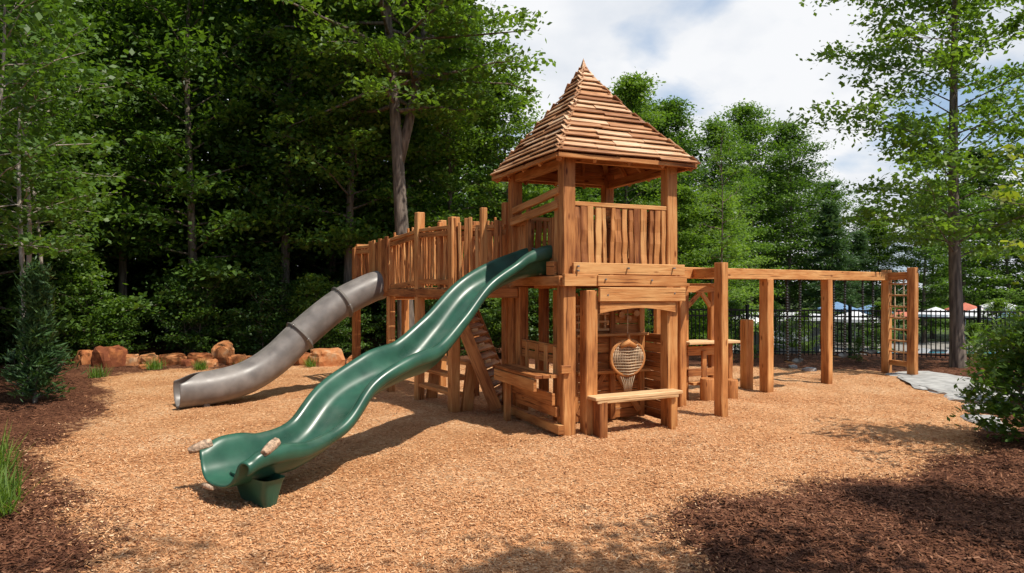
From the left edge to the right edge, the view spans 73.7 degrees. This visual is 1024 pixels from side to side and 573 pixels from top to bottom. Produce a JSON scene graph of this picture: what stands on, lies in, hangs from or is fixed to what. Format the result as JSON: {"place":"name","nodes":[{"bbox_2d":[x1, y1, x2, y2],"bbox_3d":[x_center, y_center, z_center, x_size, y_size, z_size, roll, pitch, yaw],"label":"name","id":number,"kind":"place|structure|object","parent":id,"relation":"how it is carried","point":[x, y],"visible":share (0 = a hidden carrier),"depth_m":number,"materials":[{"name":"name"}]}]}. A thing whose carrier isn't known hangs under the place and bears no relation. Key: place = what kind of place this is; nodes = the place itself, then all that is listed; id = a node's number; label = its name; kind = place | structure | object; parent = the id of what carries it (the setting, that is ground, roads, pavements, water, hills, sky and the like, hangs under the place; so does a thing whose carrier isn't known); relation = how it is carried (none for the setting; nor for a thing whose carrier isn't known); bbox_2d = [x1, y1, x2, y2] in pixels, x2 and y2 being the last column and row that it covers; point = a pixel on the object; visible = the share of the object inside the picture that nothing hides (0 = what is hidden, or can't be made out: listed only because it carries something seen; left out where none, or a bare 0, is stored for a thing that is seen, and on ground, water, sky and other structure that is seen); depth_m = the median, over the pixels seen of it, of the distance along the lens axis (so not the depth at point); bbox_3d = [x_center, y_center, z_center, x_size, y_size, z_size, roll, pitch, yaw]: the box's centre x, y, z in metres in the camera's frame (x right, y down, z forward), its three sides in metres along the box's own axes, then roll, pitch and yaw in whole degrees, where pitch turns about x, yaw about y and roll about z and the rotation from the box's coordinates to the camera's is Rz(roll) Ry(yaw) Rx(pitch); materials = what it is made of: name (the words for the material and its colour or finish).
{"place":"outdoors","nodes":[
{"label":"outdoors","id":0,"kind":"place"},
{"bbox_2d":[0,290,1023,572],"bbox_3d":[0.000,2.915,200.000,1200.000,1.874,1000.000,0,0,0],"label":"ground","id":1,"kind":"structure","parent":0,"point":[844,378],"depth_m":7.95,"materials":[{"name":"brown wood"}]},
{"bbox_2d":[0,261,19,359],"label":"understory shrub","id":2,"kind":"object","parent":1,"relation":"on","point":[2,286],"visible":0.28,"depth_m":18.46,"materials":[{"name":"green plant"}]},
{"bbox_2d":[0,287,21,363],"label":"understory shrub","id":3,"kind":"object","parent":1,"relation":"on","point":[8,345],"visible":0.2,"depth_m":18.35,"materials":[{"name":"green plant"}]},
{"bbox_2d":[0,255,86,402],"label":"juniper shrub","id":4,"kind":"object","parent":1,"relation":"on","point":[38,357],"visible":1,"depth_m":11.97,"materials":[{"name":"green plant"}]},
{"bbox_2d":[0,247,90,362],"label":"understory shrub","id":5,"kind":"object","parent":1,"relation":"on","point":[58,265],"visible":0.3,"depth_m":18.42,"materials":[{"name":"green plant"}]},
{"bbox_2d":[0,0,129,266],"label":"broadleaf tree","id":6,"kind":"object","parent":1,"relation":"on","point":[4,256],"visible":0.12,"depth_m":17.14,"materials":[{"name":"green plant"}]},
{"bbox_2d":[0,0,134,258],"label":"broadleaf tree","id":7,"kind":"object","parent":1,"relation":"on","point":[27,27],"visible":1,"depth_m":10.40,"materials":[{"name":"green plant"}]},
{"bbox_2d":[0,1,142,330],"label":"broadleaf tree","id":8,"kind":"object","parent":1,"relation":"on","point":[96,73],"visible":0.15,"depth_m":17.72,"materials":[{"name":"green plant"}]},
{"bbox_2d":[0,0,146,394],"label":"broadleaf tree","id":9,"kind":"object","parent":1,"relation":"on","point":[36,181],"visible":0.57,"depth_m":12.86,"materials":[{"name":"green plant"}]},
{"bbox_2d":[0,0,146,363],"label":"broadleaf tree","id":10,"kind":"object","parent":1,"relation":"on","point":[106,178],"visible":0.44,"depth_m":14.42,"materials":[{"name":"green plant"}]},
{"bbox_2d":[73,350,92,364],"bbox_3d":[-11.506,1.979,18.386,0.606,0.567,0.433,0,0,38],"label":"boulder","id":11,"kind":"object","parent":1,"relation":"on","point":[82,357],"visible":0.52,"depth_m":18.20,"materials":[{"name":"stone"}]},
{"bbox_2d":[3,1,169,289],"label":"broadleaf tree","id":12,"kind":"object","parent":1,"relation":"on","point":[90,4],"visible":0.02,"depth_m":26.48,"materials":[{"name":"green plant"}]},
{"bbox_2d":[49,249,143,349],"bbox_3d":[-11.908,0.645,19.061,2.540,3.497,2.461,0,0,44],"label":"understory shrub","id":13,"kind":"object","parent":1,"relation":"on","point":[81,260],"visible":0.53,"depth_m":18.88,"materials":[{"name":"green plant"}]},
{"bbox_2d":[52,267,147,362],"bbox_3d":[-11.696,0.868,18.892,2.468,2.961,2.477,0,0,19],"label":"understory shrub","id":14,"kind":"object","parent":1,"relation":"on","point":[86,341],"visible":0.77,"depth_m":18.70,"materials":[{"name":"green plant"}]},
{"bbox_2d":[90,345,127,367],"bbox_3d":[-10.588,1.938,18.013,0.644,0.807,0.887,0,0,20],"label":"boulder","id":15,"kind":"object","parent":1,"relation":"on","point":[112,356],"visible":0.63,"depth_m":17.71,"materials":[{"name":"stone"}]},
{"bbox_2d":[97,295,154,353],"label":"understory shrub","id":16,"kind":"object","parent":1,"relation":"on","point":[127,337],"visible":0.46,"depth_m":19.59,"materials":[{"name":"green plant"}]},
{"bbox_2d":[31,0,231,350],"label":"broadleaf tree","id":17,"kind":"object","parent":1,"relation":"on","point":[126,152],"visible":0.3,"depth_m":21.19,"materials":[{"name":"green plant"}]},
{"bbox_2d":[35,0,238,337],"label":"broadleaf tree","id":18,"kind":"object","parent":1,"relation":"on","point":[98,124],"visible":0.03,"depth_m":26.32,"materials":[{"name":"green plant"}]},
{"bbox_2d":[157,353,186,365],"bbox_3d":[-9.320,2.032,18.702,0.806,0.414,0.604,0,0,-37],"label":"boulder","id":19,"kind":"object","parent":1,"relation":"on","point":[173,358],"visible":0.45,"depth_m":18.48,"materials":[{"name":"stone"}]},
{"bbox_2d":[145,267,223,354],"bbox_3d":[-9.739,0.850,20.164,1.917,2.904,1.969,0,0,20],"label":"understory shrub","id":20,"kind":"object","parent":1,"relation":"on","point":[173,282],"visible":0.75,"depth_m":20.01,"materials":[{"name":"green plant"}]},
{"bbox_2d":[53,0,319,353],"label":"broadleaf tree","id":21,"kind":"object","parent":1,"relation":"on","point":[216,230],"visible":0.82,"depth_m":20.31,"materials":[{"name":"green plant"}]},
{"bbox_2d":[153,255,248,352],"bbox_3d":[-9.139,0.700,20.346,2.784,3.328,2.774,0,0,-38],"label":"understory shrub","id":22,"kind":"object","parent":1,"relation":"on","point":[203,311],"visible":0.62,"depth_m":20.06,"materials":[{"name":"green plant"}]},
{"bbox_2d":[116,0,309,338],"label":"broadleaf tree","id":23,"kind":"object","parent":1,"relation":"on","point":[174,228],"visible":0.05,"depth_m":26.37,"materials":[{"name":"green plant"}]},
{"bbox_2d":[211,340,234,362],"bbox_3d":[-7.993,1.900,18.878,0.594,0.783,0.842,0,0,-22],"label":"boulder","id":24,"kind":"object","parent":1,"relation":"on","point":[221,351],"visible":0.59,"depth_m":18.58,"materials":[{"name":"stone"}]},
{"bbox_2d":[220,314,258,353],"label":"understory shrub","id":25,"kind":"object","parent":1,"relation":"on","point":[238,342],"visible":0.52,"depth_m":20.59,"materials":[{"name":"green plant"}]},
{"bbox_2d":[221,253,293,355],"bbox_3d":[-7.568,0.684,20.514,2.311,3.407,2.249,0,0,6],"label":"understory shrub","id":26,"kind":"object","parent":1,"relation":"on","point":[267,282],"visible":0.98,"depth_m":20.38,"materials":[{"name":"green plant"}]},
{"bbox_2d":[156,0,389,330],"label":"broadleaf tree","id":27,"kind":"object","parent":1,"relation":"on","point":[309,254],"visible":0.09,"depth_m":24.86,"materials":[{"name":"green plant"}]},
{"bbox_2d":[163,0,391,329],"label":"broadleaf tree","id":28,"kind":"object","parent":1,"relation":"on","point":[287,180],"visible":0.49,"depth_m":21.68,"materials":[{"name":"green plant"}]},
{"bbox_2d":[253,278,322,346],"bbox_3d":[-6.728,1.032,20.980,2.166,2.598,2.174,0,0,-14],"label":"understory shrub","id":29,"kind":"object","parent":1,"relation":"on","point":[291,293],"visible":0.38,"depth_m":20.74,"materials":[{"name":"green plant"}]},
{"bbox_2d":[224,0,394,339],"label":"broadleaf tree","id":30,"kind":"object","parent":1,"relation":"on","point":[329,270],"visible":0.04,"depth_m":25.59,"materials":[{"name":"green plant"}]},
{"bbox_2d":[287,272,342,351],"bbox_3d":[-5.709,0.958,20.556,2.019,2.780,1.956,0,0,-15],"label":"understory shrub","id":31,"kind":"object","parent":1,"relation":"on","point":[315,284],"visible":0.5,"depth_m":20.32,"materials":[{"name":"green plant"}]},
{"bbox_2d":[309,348,344,366],"bbox_3d":[-4.929,1.937,18.111,0.687,0.627,0.912,0,0,44],"label":"boulder","id":32,"kind":"object","parent":1,"relation":"on","point":[328,357],"visible":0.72,"depth_m":17.85,"materials":[{"name":"stone"}]},
{"bbox_2d":[325,307,383,355],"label":"understory shrub","id":33,"kind":"object","parent":1,"relation":"on","point":[341,330],"visible":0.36,"depth_m":19.87,"materials":[{"name":"green plant"}]},
{"bbox_2d":[219,0,491,353],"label":"broadleaf tree","id":34,"kind":"object","parent":1,"relation":"on","point":[349,233],"visible":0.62,"depth_m":20.57,"materials":[{"name":"green plant"}]},
{"bbox_2d":[0,1,729,363],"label":"distant wood","id":35,"kind":"object","parent":1,"relation":"on","point":[134,281],"visible":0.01,"depth_m":26.38,"materials":[{"name":"green plant"}]},
{"bbox_2d":[216,0,556,338],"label":"broadleaf tree","id":36,"kind":"object","parent":1,"relation":"on","point":[414,63],"visible":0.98,"depth_m":19.08,"materials":[{"name":"green plant"}]},
{"bbox_2d":[365,297,414,345],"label":"understory shrub","id":37,"kind":"object","parent":1,"relation":"on","point":[381,316],"visible":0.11,"depth_m":20.62,"materials":[{"name":"green plant"}]},
{"bbox_2d":[305,0,504,258],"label":"broadleaf tree","id":38,"kind":"object","parent":1,"relation":"on","point":[411,210],"visible":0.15,"depth_m":23.00,"materials":[{"name":"green plant"}]},
{"bbox_2d":[345,0,510,313],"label":"broadleaf tree","id":39,"kind":"object","parent":1,"relation":"on","point":[455,193],"visible":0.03,"depth_m":27.42,"materials":[{"name":"green plant"}]},
{"bbox_2d":[352,202,518,412],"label":"elevated walkway","id":40,"kind":"structure","parent":1,"relation":"on","point":[416,263],"depth_m":12.38,"materials":[{"name":"brown wood"}]},
{"bbox_2d":[173,271,386,408],"bbox_3d":[-4.269,0.939,13.053,3.966,2.521,0.746,0,0,-38],"label":"tube slide","id":41,"kind":"object","parent":40,"relation":"attached to","point":[288,346],"visible":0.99,"depth_m":12.76,"materials":[{"name":"grey plastic"}]},
{"bbox_2d":[460,310,502,410],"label":"climbing ramp","id":42,"kind":"structure","parent":40,"relation":"attached to","point":[482,362],"depth_m":11.26,"materials":[{"name":"brown wood"}]},
{"bbox_2d":[357,0,525,286],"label":"broadleaf tree","id":43,"kind":"object","parent":1,"relation":"on","point":[447,171],"visible":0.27,"depth_m":22.60,"materials":[{"name":"green plant"}]},
{"bbox_2d":[419,355,476,411],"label":"log steps","id":44,"kind":"structure","parent":1,"relation":"on","point":[433,387],"depth_m":11.67,"materials":[{"name":"brown wood"}]},
{"bbox_2d":[479,307,501,353],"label":"understory shrub","id":45,"kind":"object","parent":1,"relation":"on","point":[487,319],"visible":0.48,"depth_m":20.57,"materials":[{"name":"green plant"}]},
{"bbox_2d":[481,298,501,351],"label":"understory shrub","id":46,"kind":"object","parent":1,"relation":"on","point":[498,305],"visible":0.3,"depth_m":20.63,"materials":[{"name":"green plant"}]},
{"bbox_2d":[429,70,588,303],"bbox_3d":[-0.146,-2.548,23.476,5.590,9.687,5.352,0,0,-11],"label":"broadleaf tree","id":47,"kind":"object","parent":1,"relation":"on","point":[517,122],"visible":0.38,"depth_m":22.81,"materials":[{"name":"green plant"}]},
{"bbox_2d":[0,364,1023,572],"bbox_3d":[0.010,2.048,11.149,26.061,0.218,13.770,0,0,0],"label":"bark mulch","id":48,"kind":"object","parent":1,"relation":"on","point":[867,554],"visible":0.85,"depth_m":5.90,"materials":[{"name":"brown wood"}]},
{"bbox_2d":[0,481,27,517],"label":"grass tuft","id":49,"kind":"object","parent":48,"relation":"on","point":[8,501],"visible":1,"depth_m":6.10,"materials":[{"name":"green plant"}]},
{"bbox_2d":[0,461,33,504],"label":"grass tuft","id":50,"kind":"object","parent":48,"relation":"on","point":[14,484],"visible":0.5,"depth_m":6.67,"materials":[{"name":"green plant"}]},
{"bbox_2d":[0,419,37,471],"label":"grass tuft","id":51,"kind":"object","parent":48,"relation":"on","point":[3,447],"visible":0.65,"depth_m":7.45,"materials":[{"name":"green plant"}]},
{"bbox_2d":[896,376,970,389],"bbox_3d":[9.260,2.086,14.544,1.596,0.132,2.221,0,0,18],"label":"flagstone","id":52,"kind":"object","parent":48,"relation":"on","point":[915,382],"visible":0.54,"depth_m":14.56,"materials":[{"name":"grey stone"}]},
{"bbox_2d":[920,384,962,393],"bbox_3d":[9.205,2.094,13.775,1.820,0.132,1.389,0,0,-1],"label":"flagstone","id":53,"kind":"object","parent":48,"relation":"on","point":[937,388],"visible":0.23,"depth_m":13.65,"materials":[{"name":"grey stone"}]},
{"bbox_2d":[944,391,1009,403],"bbox_3d":[8.843,2.086,12.733,1.596,0.132,1.206,0,0,-38],"label":"flagstone","id":54,"kind":"object","parent":48,"relation":"on","point":[953,397],"visible":0.22,"depth_m":12.62,"materials":[{"name":"grey stone"}]},
{"bbox_2d":[492,288,554,344],"bbox_3d":[0.519,0.674,20.370,2.232,3.380,2.292,0,0,-34],"label":"understory shrub","id":55,"kind":"object","parent":1,"relation":"on","point":[533,318],"visible":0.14,"depth_m":20.00,"materials":[{"name":"green plant"}]},
{"bbox_2d":[528,288,552,350],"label":"understory shrub","id":56,"kind":"object","parent":1,"relation":"on","point":[537,316],"visible":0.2,"depth_m":20.08,"materials":[{"name":"green plant"}]},
{"bbox_2d":[534,186,620,323],"bbox_3d":[2.204,-1.253,26.204,5.573,6.980,5.342,0,0,-38],"label":"broadleaf tree","id":57,"kind":"object","parent":1,"relation":"on","point":[584,191],"visible":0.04,"depth_m":25.95,"materials":[{"name":"green plant"}]},
{"bbox_2d":[490,58,699,438],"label":"play tower","id":58,"kind":"structure","parent":1,"relation":"on","point":[590,130],"depth_m":10.09,"materials":[{"name":"brown wood"}]},
{"bbox_2d":[188,245,557,507],"bbox_3d":[-1.192,0.767,8.626,1.243,2.747,5.416,0,0,42],"label":"plastic slide","id":59,"kind":"object","parent":58,"relation":"attached to","point":[252,467],"visible":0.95,"depth_m":8.00,"materials":[{"name":"green plastic"}]},
{"bbox_2d":[609,309,644,391],"bbox_3d":[1.736,0.910,10.129,0.628,1.301,0.124,0,0,-24],"label":"wicker basket","id":60,"kind":"object","parent":58,"relation":"attached to","point":[629,343],"visible":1,"depth_m":10.13,"materials":[{"name":"brown wicker"}]},
{"bbox_2d":[588,67,691,323],"bbox_3d":[4.737,-3.197,29.178,5.673,12.224,6.628,0,0,27],"label":"broadleaf tree","id":61,"kind":"object","parent":1,"relation":"on","point":[634,88],"visible":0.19,"depth_m":29.27,"materials":[{"name":"green plant"}]},
{"bbox_2d":[617,95,753,314],"bbox_3d":[7.693,-2.482,31.966,6.869,12.968,6.654,0,0,15],"label":"broadleaf tree","id":62,"kind":"object","parent":1,"relation":"on","point":[676,120],"visible":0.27,"depth_m":31.61,"materials":[{"name":"green plant"}]},
{"bbox_2d":[645,184,738,342],"bbox_3d":[5.978,-0.372,26.562,5.233,7.175,4.479,0,0,-1],"label":"broadleaf tree","id":63,"kind":"object","parent":1,"relation":"on","point":[684,211],"visible":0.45,"depth_m":26.06,"materials":[{"name":"green plant"}]},
{"bbox_2d":[654,283,739,399],"bbox_3d":[3.513,1.070,13.237,1.197,2.260,1.297,0,0,-21],"label":"play kitchen","id":64,"kind":"object","parent":1,"relation":"on","point":[706,353],"visible":0.55,"depth_m":12.82,"materials":[{"name":"brown wood"}]},
{"bbox_2d":[700,377,713,400],"bbox_3d":[3.579,1.915,12.514,0.281,0.470,0.274,0,0,0],"label":"log stool","id":65,"kind":"object","parent":1,"relation":"on","point":[707,388],"visible":0.66,"depth_m":12.40,"materials":[{"name":"brown wood"}]},
{"bbox_2d":[684,130,765,261],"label":"broadleaf tree","id":66,"kind":"object","parent":1,"relation":"on","point":[717,215],"visible":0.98,"depth_m":17.95,"materials":[{"name":"green plant"}]},
{"bbox_2d":[677,192,780,346],"bbox_3d":[8.348,-0.070,28.520,5.261,7.803,5.037,0,0,-13],"label":"broadleaf tree","id":67,"kind":"object","parent":1,"relation":"on","point":[716,223],"visible":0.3,"depth_m":28.25,"materials":[{"name":"green plant"}]},
{"bbox_2d":[690,115,781,302],"bbox_3d":[12.168,-2.946,40.287,6.918,14.009,7.352,0,0,-17],"label":"broadleaf tree","id":68,"kind":"object","parent":1,"relation":"on","point":[716,126],"visible":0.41,"depth_m":39.35,"materials":[{"name":"green plant"}]},
{"bbox_2d":[699,188,784,339],"bbox_3d":[9.983,-0.365,33.372,5.076,8.770,5.931,0,0,-15],"label":"broadleaf tree","id":69,"kind":"object","parent":1,"relation":"on","point":[738,227],"visible":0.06,"depth_m":32.33,"materials":[{"name":"green plant"}]},
{"bbox_2d":[728,299,758,352],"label":"understory shrub","id":70,"kind":"object","parent":1,"relation":"on","point":[733,304],"visible":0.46,"depth_m":22.20,"materials":[{"name":"green plant"}]},
{"bbox_2d":[740,319,752,389],"bbox_3d":[4.779,1.435,13.900,0.192,1.530,0.196,0,0,-21],"label":"wooden post","id":71,"kind":"object","parent":1,"relation":"on","point":[746,354],"visible":0.84,"depth_m":13.82,"materials":[{"name":"brown wood"}]},
{"bbox_2d":[721,169,803,339],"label":"broadleaf tree","id":72,"kind":"object","parent":1,"relation":"on","point":[764,240],"visible":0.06,"depth_m":47.65,"materials":[{"name":"green plant"}]},
{"bbox_2d":[701,98,833,311],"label":"broadleaf tree","id":73,"kind":"object","parent":1,"relation":"on","point":[746,122],"visible":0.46,"depth_m":42.18,"materials":[{"name":"green plant"}]},
{"bbox_2d":[750,301,798,353],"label":"understory shrub","id":74,"kind":"object","parent":1,"relation":"on","point":[776,305],"visible":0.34,"depth_m":22.08,"materials":[{"name":"green plant"}]},
{"bbox_2d":[673,262,917,416],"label":"bars","id":75,"kind":"object","parent":1,"relation":"on","point":[720,273],"visible":0.85,"depth_m":13.55,"materials":[{"name":"brown wood"}]},
{"bbox_2d":[784,280,802,363],"bbox_3d":[5.829,0.719,14.137,0.554,1.738,0.180,0,0,-37],"label":"swing","id":76,"kind":"object","parent":75,"relation":"hanging from","point":[796,360],"visible":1,"depth_m":14.06,"materials":[{"name":"black metal"}]},
{"bbox_2d":[832,280,847,357],"bbox_3d":[7.300,0.719,15.229,0.554,1.738,0.180,0,0,-37],"label":"swing","id":77,"kind":"object","parent":75,"relation":"hanging from","point":[842,355],"visible":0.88,"depth_m":15.29,"materials":[{"name":"black metal"}]},
{"bbox_2d":[859,280,875,354],"bbox_3d":[8.342,0.719,16.002,0.554,1.738,0.180,0,0,-37],"label":"swing","id":78,"kind":"object","parent":75,"relation":"hanging from","point":[871,351],"visible":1,"depth_m":15.95,"materials":[{"name":"black metal"}]},
{"bbox_2d":[741,118,852,311],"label":"broadleaf tree","id":79,"kind":"object","parent":1,"relation":"on","point":[784,133],"visible":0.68,"depth_m":43.21,"materials":[{"name":"green plant"}]},
{"bbox_2d":[777,308,819,350],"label":"understory shrub","id":80,"kind":"object","parent":1,"relation":"on","point":[802,331],"visible":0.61,"depth_m":22.98,"materials":[{"name":"green plant"}]},
{"bbox_2d":[745,166,853,311],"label":"broadleaf tree","id":81,"kind":"object","parent":1,"relation":"on","point":[807,205],"visible":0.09,"depth_m":48.59,"materials":[{"name":"green plant"}]},
{"bbox_2d":[647,304,1023,358],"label":"metal fence","id":82,"kind":"object","parent":1,"relation":"on","point":[850,316],"visible":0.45,"depth_m":20.20,"materials":[{"name":"black metal"}]},
{"bbox_2d":[793,178,880,305],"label":"broadleaf tree","id":83,"kind":"object","parent":1,"relation":"on","point":[832,189],"visible":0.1,"depth_m":50.35,"materials":[{"name":"green plant"}]},
{"bbox_2d":[796,199,879,346],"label":"pine tree","id":84,"kind":"object","parent":1,"relation":"on","point":[830,209],"visible":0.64,"depth_m":41.54,"materials":[{"name":"green plant"}]},
{"bbox_2d":[846,336,868,361],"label":"understory shrub","id":85,"kind":"object","parent":1,"relation":"on","point":[858,342],"visible":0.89,"depth_m":18.99,"materials":[{"name":"green plant"}]},
{"bbox_2d":[835,230,897,342],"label":"pine tree","id":86,"kind":"object","parent":1,"relation":"on","point":[859,243],"visible":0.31,"depth_m":43.71,"materials":[{"name":"green plant"}]},
{"bbox_2d":[834,205,920,326],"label":"broadleaf tree","id":87,"kind":"object","parent":1,"relation":"on","point":[862,229],"visible":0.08,"depth_m":51.45,"materials":[{"name":"green plant"}]},
{"bbox_2d":[852,301,905,351],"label":"understory shrub","id":88,"kind":"object","parent":1,"relation":"on","point":[877,305],"visible":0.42,"depth_m":22.36,"materials":[{"name":"green plant"}]},
{"bbox_2d":[847,221,921,339],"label":"broadleaf tree","id":89,"kind":"object","parent":1,"relation":"on","point":[881,228],"visible":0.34,"depth_m":44.43,"materials":[{"name":"green plant"}]},
{"bbox_2d":[765,0,1023,367],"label":"broadleaf tree","id":90,"kind":"object","parent":1,"relation":"on","point":[952,57],"visible":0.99,"depth_m":17.46,"materials":[{"name":"green plant"}]},
{"bbox_2d":[873,190,976,342],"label":"broadleaf tree","id":91,"kind":"object","parent":1,"relation":"on","point":[930,281],"visible":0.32,"depth_m":42.75,"materials":[{"name":"green plant"}]},
{"bbox_2d":[880,177,983,338],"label":"broadleaf tree","id":92,"kind":"object","parent":1,"relation":"on","point":[940,299],"visible":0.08,"depth_m":49.65,"materials":[{"name":"green plant"}]},
{"bbox_2d":[901,183,1023,334],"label":"broadleaf tree","id":93,"kind":"object","parent":1,"relation":"on","point":[975,236],"visible":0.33,"depth_m":43.27,"materials":[{"name":"green plant"}]},
{"bbox_2d":[947,323,985,364],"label":"understory shrub","id":94,"kind":"object","parent":1,"relation":"on","point":[974,327],"visible":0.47,"depth_m":18.16,"materials":[{"name":"green plant"}]},
{"bbox_2d":[912,140,1023,334],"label":"broadleaf tree","id":95,"kind":"object","parent":1,"relation":"on","point":[976,152],"visible":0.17,"depth_m":48.93,"materials":[{"name":"green plant"}]},
{"bbox_2d":[947,311,1023,442],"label":"laurel shrub","id":96,"kind":"object","parent":1,"relation":"on","point":[1008,364],"visible":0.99,"depth_m":9.10,"materials":[{"name":"green plant"}]},
{"bbox_2d":[966,297,1016,352],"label":"understory shrub","id":97,"kind":"object","parent":1,"relation":"on","point":[999,304],"visible":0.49,"depth_m":21.71,"materials":[{"name":"green plant"}]},
{"bbox_2d":[961,187,1023,333],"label":"broadleaf tree","id":98,"kind":"object","parent":1,"relation":"on","point":[1006,282],"visible":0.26,"depth_m":43.83,"materials":[{"name":"green plant"}]},
{"bbox_2d":[981,144,1023,317],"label":"broadleaf tree","id":99,"kind":"object","parent":1,"relation":"on","point":[1008,195],"visible":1,"depth_m":9.00,"materials":[{"name":"green plant"}]},
{"bbox_2d":[75,0,1023,289],"label":"sky","id":100,"kind":"structure","parent":0,"point":[713,55],"materials":[{"name":"white"}]},
{"bbox_2d":[750,312,819,353],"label":"pool pavilion","id":101,"kind":"structure","parent":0,"point":[810,335],"depth_m":33.30,"materials":[{"name":"white fabric"}]},
{"bbox_2d":[733,342,988,352],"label":"pool deck","id":102,"kind":"structure","parent":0,"point":[923,346],"depth_m":40.39,"materials":[{"name":"concrete"}]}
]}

